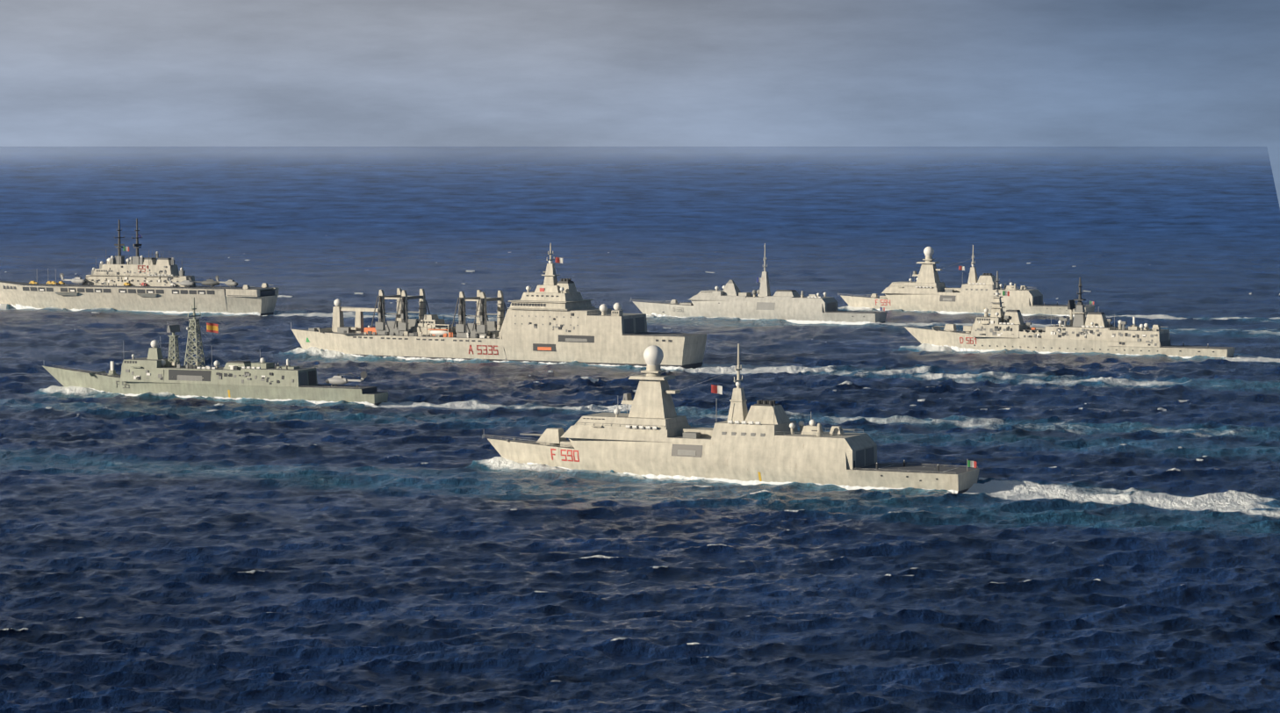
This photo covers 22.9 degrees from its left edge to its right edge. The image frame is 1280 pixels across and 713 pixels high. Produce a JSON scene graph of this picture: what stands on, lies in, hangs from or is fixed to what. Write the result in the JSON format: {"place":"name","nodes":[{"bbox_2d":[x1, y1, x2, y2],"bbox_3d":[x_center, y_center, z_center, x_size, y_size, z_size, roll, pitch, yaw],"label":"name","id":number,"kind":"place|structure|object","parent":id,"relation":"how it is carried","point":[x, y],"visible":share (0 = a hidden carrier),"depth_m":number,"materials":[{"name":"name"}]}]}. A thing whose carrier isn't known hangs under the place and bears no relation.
{"place":"outdoors","nodes":[
{"label":"outdoors","id":0,"kind":"place"},
{"bbox_2d":[0,146,1279,712],"bbox_3d":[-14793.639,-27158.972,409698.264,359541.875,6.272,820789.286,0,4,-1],"label":"sea water","id":1,"kind":"structure","parent":0,"point":[1101,535],"depth_m":891.95,"materials":[{"name":"blue liquid"}]},
{"bbox_2d":[0,218,279,316],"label":"aircraft carrier","id":2,"kind":"object","parent":1,"relation":"on","point":[148,284],"visible":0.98,"depth_m":1710.71,"materials":[{"name":"grey metal"}]},
{"bbox_2d":[43,297,388,405],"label":"frigate","id":3,"kind":"object","parent":1,"relation":"in","point":[154,371],"visible":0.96,"depth_m":1117.88,"materials":[{"name":"grey metal"}]},
{"bbox_2d":[290,243,707,369],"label":"supply ship","id":4,"kind":"object","parent":1,"relation":"in","point":[550,320],"visible":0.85,"depth_m":1300.52,"materials":[{"name":"grey metal"}]},
{"bbox_2d":[481,343,979,493],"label":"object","id":5,"kind":"object","parent":1,"relation":"on","point":[651,435],"visible":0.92,"depth_m":844.32,"materials":[{"name":"grey metal"}]},
{"bbox_2d":[629,243,887,324],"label":"warship","id":6,"kind":"object","parent":1,"relation":"in","point":[730,299],"visible":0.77,"depth_m":1619.50,"materials":[{"name":"grey metal"}]},
{"bbox_2d":[838,244,1095,316],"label":"warship","id":7,"kind":"object","parent":1,"relation":"on","point":[928,290],"visible":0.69,"depth_m":1693.22,"materials":[{"name":"grey metal"}]},
{"bbox_2d":[904,271,1235,358],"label":"warship","id":8,"kind":"object","parent":1,"relation":"on","point":[998,328],"visible":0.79,"depth_m":1360.72,"materials":[{"name":"grey metal"}]},
{"bbox_2d":[0,0,1279,207],"label":"sky","id":9,"kind":"structure","parent":0,"point":[1152,75],"materials":[{"name":"grey"}]}
]}

